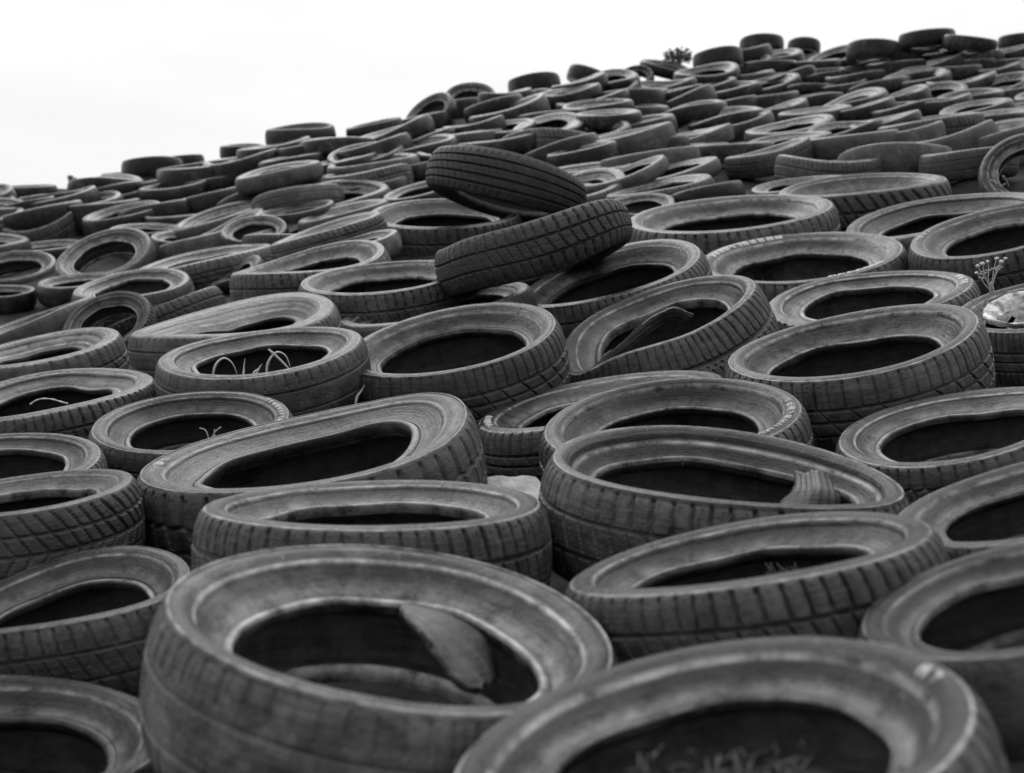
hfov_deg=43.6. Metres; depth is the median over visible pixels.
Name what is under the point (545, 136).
tyre
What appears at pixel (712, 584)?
tyre
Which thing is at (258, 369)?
grass tuft
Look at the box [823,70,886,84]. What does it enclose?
tyre
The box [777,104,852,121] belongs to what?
tyre
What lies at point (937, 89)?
tyre
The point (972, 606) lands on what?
tyre
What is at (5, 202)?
tyre
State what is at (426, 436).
tyre
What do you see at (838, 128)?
tyre
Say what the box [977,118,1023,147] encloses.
tyre
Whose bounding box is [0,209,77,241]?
tyre
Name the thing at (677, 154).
tyre
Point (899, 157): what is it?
tyre
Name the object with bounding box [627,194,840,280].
tyre
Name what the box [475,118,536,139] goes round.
tyre
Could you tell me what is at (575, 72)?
tyre
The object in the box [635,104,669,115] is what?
tyre
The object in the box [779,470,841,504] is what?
rubber flap
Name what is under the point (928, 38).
tyre
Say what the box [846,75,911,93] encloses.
tyre
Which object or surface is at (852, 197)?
tyre
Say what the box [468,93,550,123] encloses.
tyre
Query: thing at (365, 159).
tyre
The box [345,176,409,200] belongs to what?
tyre
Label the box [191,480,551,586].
tyre
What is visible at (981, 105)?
tyre
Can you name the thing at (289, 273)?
tyre
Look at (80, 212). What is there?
tyre
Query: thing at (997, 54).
tyre
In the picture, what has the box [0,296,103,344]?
tyre
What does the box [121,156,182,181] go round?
tyre
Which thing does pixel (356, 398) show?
grass tuft
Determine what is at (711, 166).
tyre
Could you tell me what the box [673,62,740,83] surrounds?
tyre
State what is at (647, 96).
tyre
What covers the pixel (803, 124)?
tyre
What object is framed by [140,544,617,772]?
tyre
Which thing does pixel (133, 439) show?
tyre
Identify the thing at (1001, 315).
tyre
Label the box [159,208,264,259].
tyre
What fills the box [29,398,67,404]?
fallen twig
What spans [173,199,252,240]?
tyre
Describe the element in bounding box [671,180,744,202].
tyre
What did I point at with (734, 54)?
tyre
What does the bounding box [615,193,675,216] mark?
tyre
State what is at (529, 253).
tyre
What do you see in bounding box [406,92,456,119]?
tyre
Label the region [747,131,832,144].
tyre
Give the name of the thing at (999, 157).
tyre
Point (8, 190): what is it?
tyre
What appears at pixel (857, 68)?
tyre
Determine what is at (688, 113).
tyre
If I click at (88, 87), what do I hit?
sky
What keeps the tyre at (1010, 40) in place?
on the ground
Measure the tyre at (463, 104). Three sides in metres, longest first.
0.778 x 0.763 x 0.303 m
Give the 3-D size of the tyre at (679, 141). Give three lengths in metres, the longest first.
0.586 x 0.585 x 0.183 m
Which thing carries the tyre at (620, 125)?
on the tyre at (545, 136)
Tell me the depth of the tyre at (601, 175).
8.33 m
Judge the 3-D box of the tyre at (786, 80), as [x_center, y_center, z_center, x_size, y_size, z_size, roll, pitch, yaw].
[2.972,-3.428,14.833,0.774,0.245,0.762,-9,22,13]
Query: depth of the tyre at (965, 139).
8.34 m
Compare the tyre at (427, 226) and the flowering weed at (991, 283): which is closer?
the flowering weed at (991, 283)
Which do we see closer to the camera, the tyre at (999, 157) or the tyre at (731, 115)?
the tyre at (999, 157)
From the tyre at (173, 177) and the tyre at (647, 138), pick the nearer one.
the tyre at (647, 138)
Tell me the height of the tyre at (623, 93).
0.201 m
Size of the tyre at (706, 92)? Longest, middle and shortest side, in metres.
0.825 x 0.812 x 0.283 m
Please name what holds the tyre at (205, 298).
on the ground
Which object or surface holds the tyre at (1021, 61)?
on the ground
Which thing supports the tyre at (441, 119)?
on the ground
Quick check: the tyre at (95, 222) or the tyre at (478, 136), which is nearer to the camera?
the tyre at (95, 222)
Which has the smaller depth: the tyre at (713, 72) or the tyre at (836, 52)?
the tyre at (713, 72)
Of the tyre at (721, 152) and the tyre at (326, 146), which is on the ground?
the tyre at (721, 152)
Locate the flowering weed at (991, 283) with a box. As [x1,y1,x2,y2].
[975,257,1006,293]
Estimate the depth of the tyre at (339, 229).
6.66 m
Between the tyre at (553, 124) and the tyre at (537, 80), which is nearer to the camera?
the tyre at (553, 124)
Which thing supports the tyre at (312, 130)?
on the tyre at (243, 153)
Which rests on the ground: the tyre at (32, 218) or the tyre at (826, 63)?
the tyre at (826, 63)
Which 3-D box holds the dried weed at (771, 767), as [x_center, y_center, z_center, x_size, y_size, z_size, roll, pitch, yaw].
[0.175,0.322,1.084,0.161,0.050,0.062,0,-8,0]
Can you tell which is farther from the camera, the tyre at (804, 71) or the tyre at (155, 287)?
the tyre at (804, 71)
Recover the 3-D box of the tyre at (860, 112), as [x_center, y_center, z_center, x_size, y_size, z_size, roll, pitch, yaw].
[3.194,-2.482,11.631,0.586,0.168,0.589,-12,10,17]
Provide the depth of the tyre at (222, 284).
7.32 m
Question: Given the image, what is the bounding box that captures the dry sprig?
[199,427,220,437]
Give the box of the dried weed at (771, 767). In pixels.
[625,739,816,772]
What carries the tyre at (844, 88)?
on the ground
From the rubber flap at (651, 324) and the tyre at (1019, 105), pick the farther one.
the tyre at (1019, 105)
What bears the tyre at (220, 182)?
on the ground
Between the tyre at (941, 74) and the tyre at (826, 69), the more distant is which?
the tyre at (826, 69)
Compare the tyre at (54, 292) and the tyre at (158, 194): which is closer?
the tyre at (54, 292)
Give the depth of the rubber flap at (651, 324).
4.16 m
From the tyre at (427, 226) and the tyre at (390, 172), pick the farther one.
the tyre at (390, 172)
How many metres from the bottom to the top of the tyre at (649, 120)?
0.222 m
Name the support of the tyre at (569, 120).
on the ground
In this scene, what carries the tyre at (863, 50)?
on the tyre at (890, 67)
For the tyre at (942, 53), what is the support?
on the ground
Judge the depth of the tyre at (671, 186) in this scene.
7.93 m
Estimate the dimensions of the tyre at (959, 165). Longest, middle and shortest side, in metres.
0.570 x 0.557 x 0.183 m
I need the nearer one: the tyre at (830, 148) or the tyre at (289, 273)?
the tyre at (289, 273)
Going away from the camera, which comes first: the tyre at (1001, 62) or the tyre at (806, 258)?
the tyre at (806, 258)
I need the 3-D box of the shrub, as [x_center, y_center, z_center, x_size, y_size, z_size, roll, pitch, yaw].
[2.307,-4.591,17.765,0.462,0.256,0.468,0,-8,0]
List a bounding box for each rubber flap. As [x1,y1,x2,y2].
[399,604,498,694]
[592,307,692,366]
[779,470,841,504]
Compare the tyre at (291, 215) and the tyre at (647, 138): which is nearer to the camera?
the tyre at (291, 215)
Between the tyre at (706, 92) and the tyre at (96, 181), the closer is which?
the tyre at (96, 181)
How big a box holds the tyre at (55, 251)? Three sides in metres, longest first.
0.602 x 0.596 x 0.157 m
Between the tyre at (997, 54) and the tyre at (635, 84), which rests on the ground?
the tyre at (635, 84)
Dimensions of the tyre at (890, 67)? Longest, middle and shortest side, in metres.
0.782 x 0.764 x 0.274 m
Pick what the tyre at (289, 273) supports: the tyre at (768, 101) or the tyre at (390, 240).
the tyre at (390, 240)
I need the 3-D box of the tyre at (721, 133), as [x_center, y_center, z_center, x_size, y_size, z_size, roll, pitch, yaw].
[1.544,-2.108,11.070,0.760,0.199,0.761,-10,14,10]
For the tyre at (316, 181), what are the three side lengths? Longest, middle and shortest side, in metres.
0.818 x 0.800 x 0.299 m
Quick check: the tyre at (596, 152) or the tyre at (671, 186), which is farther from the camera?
the tyre at (596, 152)
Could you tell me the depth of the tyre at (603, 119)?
11.36 m
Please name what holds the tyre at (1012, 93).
on the ground
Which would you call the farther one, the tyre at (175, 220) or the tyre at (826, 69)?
the tyre at (826, 69)
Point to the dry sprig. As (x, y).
(213, 435)
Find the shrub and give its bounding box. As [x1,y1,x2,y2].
[662,46,692,63]
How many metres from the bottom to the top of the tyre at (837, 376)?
0.226 m
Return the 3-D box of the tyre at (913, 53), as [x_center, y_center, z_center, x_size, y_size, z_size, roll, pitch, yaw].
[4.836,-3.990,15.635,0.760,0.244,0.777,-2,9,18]
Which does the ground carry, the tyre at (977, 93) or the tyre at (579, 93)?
the tyre at (977, 93)
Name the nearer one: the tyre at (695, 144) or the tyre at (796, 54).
the tyre at (695, 144)
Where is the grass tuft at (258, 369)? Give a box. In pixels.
[212,349,290,374]
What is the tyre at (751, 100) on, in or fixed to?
on the ground
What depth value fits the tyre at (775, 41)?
17.86 m
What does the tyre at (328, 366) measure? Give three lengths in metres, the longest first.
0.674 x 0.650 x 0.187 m
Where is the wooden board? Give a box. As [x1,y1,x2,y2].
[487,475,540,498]
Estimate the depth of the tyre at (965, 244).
4.95 m
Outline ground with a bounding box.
[0,52,1023,772]
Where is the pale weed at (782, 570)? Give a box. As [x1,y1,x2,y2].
[765,563,814,575]
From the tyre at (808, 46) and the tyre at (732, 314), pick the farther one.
the tyre at (808, 46)
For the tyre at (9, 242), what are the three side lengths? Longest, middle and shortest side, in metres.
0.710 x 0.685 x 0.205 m
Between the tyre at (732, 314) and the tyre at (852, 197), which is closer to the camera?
the tyre at (732, 314)
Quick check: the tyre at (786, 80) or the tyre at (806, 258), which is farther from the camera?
the tyre at (786, 80)
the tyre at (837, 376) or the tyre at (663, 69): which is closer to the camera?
the tyre at (837, 376)
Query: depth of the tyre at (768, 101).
13.15 m
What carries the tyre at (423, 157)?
on the ground
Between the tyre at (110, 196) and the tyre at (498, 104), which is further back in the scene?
the tyre at (498, 104)
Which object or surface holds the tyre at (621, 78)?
on the tyre at (635, 84)
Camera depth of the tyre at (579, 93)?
12.99 m
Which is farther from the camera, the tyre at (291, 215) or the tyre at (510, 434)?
the tyre at (291, 215)
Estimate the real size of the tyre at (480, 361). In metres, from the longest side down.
0.718 x 0.716 x 0.240 m
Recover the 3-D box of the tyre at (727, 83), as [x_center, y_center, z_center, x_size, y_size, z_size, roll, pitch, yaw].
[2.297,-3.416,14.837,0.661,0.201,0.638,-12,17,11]
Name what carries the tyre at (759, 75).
on the ground
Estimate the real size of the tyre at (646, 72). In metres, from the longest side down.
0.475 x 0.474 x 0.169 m
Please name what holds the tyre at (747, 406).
on the ground
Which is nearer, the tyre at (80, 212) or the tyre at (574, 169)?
the tyre at (574, 169)
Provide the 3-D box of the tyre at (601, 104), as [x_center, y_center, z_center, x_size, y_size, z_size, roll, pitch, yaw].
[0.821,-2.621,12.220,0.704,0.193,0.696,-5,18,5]
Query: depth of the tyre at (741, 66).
16.17 m
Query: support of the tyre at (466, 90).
on the tyre at (463, 104)
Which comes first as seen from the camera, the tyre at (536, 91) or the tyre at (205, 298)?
the tyre at (205, 298)
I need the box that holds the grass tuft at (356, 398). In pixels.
[354,385,364,403]
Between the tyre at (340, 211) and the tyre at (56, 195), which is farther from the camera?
the tyre at (56, 195)
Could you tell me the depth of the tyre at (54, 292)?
7.97 m
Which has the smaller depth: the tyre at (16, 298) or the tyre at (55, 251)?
the tyre at (16, 298)
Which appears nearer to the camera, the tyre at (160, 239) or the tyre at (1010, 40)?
the tyre at (160, 239)
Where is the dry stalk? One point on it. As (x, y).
(978, 306)
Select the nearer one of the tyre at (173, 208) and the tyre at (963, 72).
the tyre at (173, 208)
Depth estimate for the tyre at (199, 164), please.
11.77 m
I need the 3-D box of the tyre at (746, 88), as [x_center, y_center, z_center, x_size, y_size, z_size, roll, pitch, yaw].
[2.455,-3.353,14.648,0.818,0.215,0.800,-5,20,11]
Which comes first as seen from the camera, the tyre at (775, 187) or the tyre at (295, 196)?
the tyre at (775, 187)
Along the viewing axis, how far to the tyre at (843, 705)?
1.25 m
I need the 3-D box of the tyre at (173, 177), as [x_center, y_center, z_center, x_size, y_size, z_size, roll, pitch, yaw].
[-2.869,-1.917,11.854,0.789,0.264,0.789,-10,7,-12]
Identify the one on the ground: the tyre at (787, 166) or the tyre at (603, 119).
the tyre at (787, 166)
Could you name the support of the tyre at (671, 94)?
on the ground
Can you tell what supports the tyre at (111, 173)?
on the ground
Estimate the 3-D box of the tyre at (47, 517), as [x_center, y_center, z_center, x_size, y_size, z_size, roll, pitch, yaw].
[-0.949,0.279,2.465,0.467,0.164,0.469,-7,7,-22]
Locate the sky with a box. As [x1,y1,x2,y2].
[0,0,1023,188]
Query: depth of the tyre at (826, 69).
15.43 m
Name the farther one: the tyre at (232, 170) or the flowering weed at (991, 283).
the tyre at (232, 170)
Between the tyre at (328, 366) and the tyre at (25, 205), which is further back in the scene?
the tyre at (25, 205)
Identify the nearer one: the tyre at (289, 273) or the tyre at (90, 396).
the tyre at (90, 396)
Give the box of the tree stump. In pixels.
[67,175,75,181]
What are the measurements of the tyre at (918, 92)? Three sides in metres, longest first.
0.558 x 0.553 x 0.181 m
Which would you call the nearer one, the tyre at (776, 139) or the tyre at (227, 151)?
the tyre at (776, 139)
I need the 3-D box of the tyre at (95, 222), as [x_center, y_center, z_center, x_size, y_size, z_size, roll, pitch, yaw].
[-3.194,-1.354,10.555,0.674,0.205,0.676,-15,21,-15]
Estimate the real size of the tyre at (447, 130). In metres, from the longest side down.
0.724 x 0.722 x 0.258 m
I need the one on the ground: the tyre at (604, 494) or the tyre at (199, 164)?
the tyre at (604, 494)
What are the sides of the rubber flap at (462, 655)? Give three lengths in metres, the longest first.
0.162 x 0.126 x 0.100 m
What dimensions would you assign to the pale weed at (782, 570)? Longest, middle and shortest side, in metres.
0.071 x 0.038 x 0.006 m
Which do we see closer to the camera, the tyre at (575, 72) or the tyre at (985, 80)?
the tyre at (985, 80)
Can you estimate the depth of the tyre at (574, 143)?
10.06 m
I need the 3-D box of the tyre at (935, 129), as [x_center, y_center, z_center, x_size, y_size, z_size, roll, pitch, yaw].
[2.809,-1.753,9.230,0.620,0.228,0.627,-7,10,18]
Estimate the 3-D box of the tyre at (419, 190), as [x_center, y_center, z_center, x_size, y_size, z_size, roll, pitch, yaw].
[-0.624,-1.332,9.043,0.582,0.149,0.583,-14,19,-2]
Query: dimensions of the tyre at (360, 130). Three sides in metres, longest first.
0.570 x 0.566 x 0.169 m
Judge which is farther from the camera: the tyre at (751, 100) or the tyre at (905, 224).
the tyre at (751, 100)
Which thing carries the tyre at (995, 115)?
on the tyre
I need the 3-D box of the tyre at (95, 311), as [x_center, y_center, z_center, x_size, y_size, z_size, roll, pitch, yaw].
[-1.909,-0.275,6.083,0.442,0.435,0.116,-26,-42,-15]
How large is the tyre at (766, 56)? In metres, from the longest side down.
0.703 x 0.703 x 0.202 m
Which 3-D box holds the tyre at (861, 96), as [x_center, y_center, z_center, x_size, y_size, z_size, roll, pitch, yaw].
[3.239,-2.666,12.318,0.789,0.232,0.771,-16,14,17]
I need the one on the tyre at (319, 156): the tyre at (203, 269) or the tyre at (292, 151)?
the tyre at (292, 151)
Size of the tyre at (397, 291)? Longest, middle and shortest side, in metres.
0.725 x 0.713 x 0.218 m
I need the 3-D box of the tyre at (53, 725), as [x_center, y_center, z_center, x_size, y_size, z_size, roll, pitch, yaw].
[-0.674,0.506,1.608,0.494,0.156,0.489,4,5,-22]
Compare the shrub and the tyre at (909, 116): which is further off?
the shrub
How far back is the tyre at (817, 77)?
14.85 m
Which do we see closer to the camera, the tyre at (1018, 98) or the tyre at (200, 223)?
the tyre at (200, 223)
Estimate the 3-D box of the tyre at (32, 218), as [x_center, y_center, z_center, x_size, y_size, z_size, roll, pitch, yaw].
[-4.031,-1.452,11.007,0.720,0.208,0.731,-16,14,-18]
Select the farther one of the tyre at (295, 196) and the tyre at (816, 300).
the tyre at (295, 196)
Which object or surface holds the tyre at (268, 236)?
on the ground
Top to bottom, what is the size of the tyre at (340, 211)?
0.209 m
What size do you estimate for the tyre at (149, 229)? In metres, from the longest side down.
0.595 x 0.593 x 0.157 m
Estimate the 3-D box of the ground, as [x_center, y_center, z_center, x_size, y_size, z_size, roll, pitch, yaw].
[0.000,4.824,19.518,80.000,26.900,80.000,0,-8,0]
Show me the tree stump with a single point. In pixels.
(70, 177)
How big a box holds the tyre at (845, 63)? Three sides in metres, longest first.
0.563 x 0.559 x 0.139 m
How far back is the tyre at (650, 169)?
8.16 m
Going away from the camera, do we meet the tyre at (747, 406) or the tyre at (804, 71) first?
the tyre at (747, 406)
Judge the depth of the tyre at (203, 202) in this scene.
10.54 m
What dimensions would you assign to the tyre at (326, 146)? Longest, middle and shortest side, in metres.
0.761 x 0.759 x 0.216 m
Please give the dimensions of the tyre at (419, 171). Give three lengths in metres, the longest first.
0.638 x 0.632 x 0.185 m
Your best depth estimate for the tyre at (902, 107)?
11.11 m
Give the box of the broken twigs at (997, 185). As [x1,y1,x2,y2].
[990,175,1008,191]
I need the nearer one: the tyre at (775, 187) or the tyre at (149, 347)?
the tyre at (149, 347)
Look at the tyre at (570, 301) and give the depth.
5.18 m
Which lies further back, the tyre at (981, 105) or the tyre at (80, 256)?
the tyre at (981, 105)
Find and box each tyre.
[0,184,16,198]
[0,197,23,215]
[0,200,83,229]
[0,207,24,224]
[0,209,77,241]
[0,233,31,252]
[0,250,56,284]
[0,285,36,313]
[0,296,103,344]
[0,327,130,381]
[0,368,156,439]
[0,433,107,478]
[0,469,145,581]
[0,546,191,696]
[0,675,155,772]
[1,194,55,209]
[10,239,78,259]
[11,184,57,198]
[19,189,83,200]
[30,185,100,208]
[36,272,114,307]
[55,227,156,276]
[63,291,156,350]
[67,174,141,190]
[68,198,141,233]
[72,268,194,326]
[82,200,159,236]
[88,391,292,487]
[89,191,124,203]
[98,180,146,193]
[101,172,120,175]
[106,286,226,337]
[110,223,174,237]
[117,199,190,216]
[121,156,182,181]
[122,180,162,199]
[128,292,342,378]
[137,393,487,567]
[138,178,210,201]
[139,243,271,291]
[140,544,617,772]
[143,214,195,224]
[151,231,176,259]
[155,327,370,416]
[156,158,228,180]
[158,160,233,187]
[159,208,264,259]
[172,154,204,164]
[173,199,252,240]
[184,175,234,191]
[184,187,237,213]
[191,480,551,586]
[202,148,277,183]
[206,255,263,293]
[216,191,267,206]
[219,143,262,157]
[220,215,289,246]
[229,240,391,301]
[235,160,323,194]
[236,136,311,159]
[242,215,332,244]
[251,183,344,210]
[258,152,325,168]
[259,200,335,233]
[265,122,335,144]
[268,173,337,191]
[270,211,387,259]
[277,145,326,160]
[298,199,389,232]
[298,260,472,323]
[299,136,375,159]
[310,229,401,257]
[318,179,390,205]
[320,163,413,184]
[321,152,377,174]
[326,153,419,175]
[327,141,404,163]
[337,132,413,159]
[342,282,536,337]
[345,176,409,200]
[346,117,402,136]
[357,302,569,423]
[361,114,434,140]
[371,199,522,259]
[383,181,445,203]
[398,134,458,153]
[402,110,454,129]
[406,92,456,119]
[410,161,427,181]
[412,126,456,144]
[415,142,474,162]
[426,145,586,222]
[430,97,477,118]
[434,199,632,297]
[442,115,506,133]
[446,82,494,99]
[451,128,502,143]
[454,636,1008,772]
[463,93,522,123]
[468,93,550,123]
[473,133,536,153]
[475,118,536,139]
[477,370,722,481]
[478,87,532,102]
[502,128,586,154]
[508,72,560,91]
[513,112,584,131]
[515,109,587,127]
[524,133,599,161]
[530,239,712,339]
[532,88,551,94]
[538,425,909,581]
[539,378,813,478]
[541,83,602,110]
[546,140,619,166]
[551,72,607,89]
[555,88,630,109]
[558,162,632,173]
[562,98,634,110]
[565,511,949,664]
[566,64,599,81]
[566,275,779,382]
[572,168,625,202]
[575,109,641,129]
[583,120,631,135]
[584,155,668,194]
[593,69,640,91]
[593,122,675,155]
[600,146,700,175]
[601,88,665,105]
[605,174,714,198]
[606,113,677,133]
[610,80,638,88]
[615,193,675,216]
[626,65,654,80]
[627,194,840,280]
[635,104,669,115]
[639,59,687,79]
[641,77,696,89]
[652,156,720,181]
[661,100,727,127]
[665,84,702,101]
[666,84,717,108]
[667,135,690,147]
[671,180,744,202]
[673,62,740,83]
[676,123,734,143]
[687,106,764,130]
[690,142,728,145]
[693,46,742,66]
[694,110,775,141]
[697,141,774,163]
[703,81,762,99]
[706,232,908,301]
[712,77,738,91]
[724,95,759,106]
[724,136,813,179]
[724,304,995,452]
[738,64,743,74]
[739,33,783,50]
[740,69,775,80]
[741,60,796,74]
[742,43,771,62]
[744,114,835,141]
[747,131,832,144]
[750,175,840,194]
[751,73,801,94]
[757,91,800,108]
[759,48,804,60]
[759,53,771,59]
[763,65,816,87]
[764,98,809,121]
[769,270,981,329]
[774,154,882,180]
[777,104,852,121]
[779,173,951,231]
[785,83,833,94]
[787,37,820,56]
[793,58,841,69]
[801,92,843,106]
[803,70,850,82]
[807,44,847,60]
[808,119,883,136]
[811,129,898,160]
[816,67,842,72]
[819,79,867,93]
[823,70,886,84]
[824,87,889,106]
[835,387,1023,504]
[837,142,951,172]
[839,96,896,120]
[840,59,884,73]
[842,59,851,67]
[845,192,1023,253]
[846,38,901,64]
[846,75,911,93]
[849,109,921,128]
[858,542,1023,761]
[864,59,926,74]
[869,98,936,119]
[876,112,985,135]
[883,68,952,90]
[890,84,931,101]
[897,66,935,80]
[897,120,946,141]
[898,28,955,50]
[899,462,1023,560]
[901,48,939,59]
[906,93,972,115]
[908,202,1023,294]
[913,119,997,150]
[918,146,1018,181]
[919,49,960,60]
[925,51,967,66]
[925,71,997,88]
[927,81,968,98]
[929,64,982,80]
[936,88,1006,100]
[939,98,1014,114]
[941,34,997,52]
[944,57,996,68]
[962,284,1023,386]
[968,49,1004,59]
[971,71,1023,89]
[976,62,1020,75]
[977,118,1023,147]
[978,133,1023,192]
[981,108,1023,121]
[983,84,1023,98]
[995,58,1023,66]
[998,33,1023,48]
[1002,44,1023,58]
[1007,59,1023,70]
[1013,92,1023,102]
[1015,102,1023,107]
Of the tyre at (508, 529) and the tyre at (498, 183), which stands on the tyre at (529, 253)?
the tyre at (498, 183)
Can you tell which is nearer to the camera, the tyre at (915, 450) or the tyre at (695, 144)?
the tyre at (915, 450)
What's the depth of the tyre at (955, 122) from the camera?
9.25 m
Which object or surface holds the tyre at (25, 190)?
on the ground
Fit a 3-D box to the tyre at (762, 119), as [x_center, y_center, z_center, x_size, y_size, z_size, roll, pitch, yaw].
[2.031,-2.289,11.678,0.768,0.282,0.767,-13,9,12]
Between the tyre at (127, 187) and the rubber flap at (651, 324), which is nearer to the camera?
the rubber flap at (651, 324)
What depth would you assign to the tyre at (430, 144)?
10.79 m
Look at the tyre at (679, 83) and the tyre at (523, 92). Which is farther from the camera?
the tyre at (679, 83)
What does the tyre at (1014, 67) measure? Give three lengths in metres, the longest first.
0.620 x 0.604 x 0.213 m
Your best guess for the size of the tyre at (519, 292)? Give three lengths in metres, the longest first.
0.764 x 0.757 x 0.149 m
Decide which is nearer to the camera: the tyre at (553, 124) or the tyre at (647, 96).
the tyre at (553, 124)
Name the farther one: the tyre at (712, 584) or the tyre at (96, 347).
the tyre at (96, 347)
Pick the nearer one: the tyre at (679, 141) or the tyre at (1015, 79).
the tyre at (679, 141)
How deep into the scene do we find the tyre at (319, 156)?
11.01 m
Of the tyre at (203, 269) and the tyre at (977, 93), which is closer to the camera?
the tyre at (203, 269)
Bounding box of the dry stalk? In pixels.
[957,288,987,312]
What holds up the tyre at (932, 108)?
on the ground
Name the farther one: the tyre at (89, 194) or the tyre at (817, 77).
the tyre at (817, 77)
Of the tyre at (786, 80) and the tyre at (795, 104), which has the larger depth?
the tyre at (786, 80)
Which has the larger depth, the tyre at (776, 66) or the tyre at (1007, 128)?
the tyre at (776, 66)
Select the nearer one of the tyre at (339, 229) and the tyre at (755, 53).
the tyre at (339, 229)
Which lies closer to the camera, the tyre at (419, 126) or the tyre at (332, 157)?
the tyre at (332, 157)
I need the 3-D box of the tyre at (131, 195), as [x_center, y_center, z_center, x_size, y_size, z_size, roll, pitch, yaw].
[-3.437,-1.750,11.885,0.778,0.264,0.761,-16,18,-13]
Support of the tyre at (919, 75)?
on the ground
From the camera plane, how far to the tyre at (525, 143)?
10.46 m
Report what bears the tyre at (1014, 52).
on the ground
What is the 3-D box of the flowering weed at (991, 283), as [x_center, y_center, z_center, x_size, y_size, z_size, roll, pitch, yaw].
[1.401,-0.325,3.742,0.094,0.109,0.025,0,-8,0]
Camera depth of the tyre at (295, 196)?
9.14 m
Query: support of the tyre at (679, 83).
on the ground
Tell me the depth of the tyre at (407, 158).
10.14 m
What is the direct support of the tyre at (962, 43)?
on the tyre at (997, 54)
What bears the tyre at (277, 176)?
on the tyre at (316, 181)
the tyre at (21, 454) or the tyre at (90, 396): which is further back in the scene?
the tyre at (90, 396)
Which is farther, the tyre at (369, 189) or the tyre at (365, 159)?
the tyre at (365, 159)
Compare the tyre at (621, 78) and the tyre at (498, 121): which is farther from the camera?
the tyre at (621, 78)
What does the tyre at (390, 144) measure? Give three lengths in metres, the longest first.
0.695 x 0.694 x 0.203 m
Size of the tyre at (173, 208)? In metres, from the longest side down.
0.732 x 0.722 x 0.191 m
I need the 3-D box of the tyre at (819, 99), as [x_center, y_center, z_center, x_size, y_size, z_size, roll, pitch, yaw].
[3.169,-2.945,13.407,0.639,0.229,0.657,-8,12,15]
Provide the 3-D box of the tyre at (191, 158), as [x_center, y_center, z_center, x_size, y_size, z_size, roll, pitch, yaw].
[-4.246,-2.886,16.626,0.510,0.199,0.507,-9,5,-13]
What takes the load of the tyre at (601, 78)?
on the tyre at (579, 93)
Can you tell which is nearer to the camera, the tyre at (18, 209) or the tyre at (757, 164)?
the tyre at (757, 164)
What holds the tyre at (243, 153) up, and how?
on the tyre at (232, 170)
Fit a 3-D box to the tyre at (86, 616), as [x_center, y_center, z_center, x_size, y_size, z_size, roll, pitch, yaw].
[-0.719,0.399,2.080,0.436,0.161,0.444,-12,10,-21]
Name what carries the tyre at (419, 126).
on the tyre at (326, 146)
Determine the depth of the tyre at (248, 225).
8.60 m
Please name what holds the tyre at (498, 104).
on the tyre at (537, 102)
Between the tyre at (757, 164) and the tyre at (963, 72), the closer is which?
the tyre at (757, 164)
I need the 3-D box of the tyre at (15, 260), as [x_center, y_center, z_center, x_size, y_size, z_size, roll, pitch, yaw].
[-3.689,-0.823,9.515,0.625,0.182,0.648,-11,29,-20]
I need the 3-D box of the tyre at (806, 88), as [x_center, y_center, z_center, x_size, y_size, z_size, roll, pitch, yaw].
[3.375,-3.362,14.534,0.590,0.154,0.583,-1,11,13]
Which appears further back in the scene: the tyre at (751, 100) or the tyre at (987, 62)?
the tyre at (987, 62)
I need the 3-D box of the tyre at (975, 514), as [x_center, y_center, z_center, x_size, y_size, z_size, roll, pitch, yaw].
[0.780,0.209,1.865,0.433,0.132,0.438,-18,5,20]
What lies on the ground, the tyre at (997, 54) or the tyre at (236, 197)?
the tyre at (236, 197)
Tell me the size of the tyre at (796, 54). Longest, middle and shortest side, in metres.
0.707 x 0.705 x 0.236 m
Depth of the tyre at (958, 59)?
14.46 m

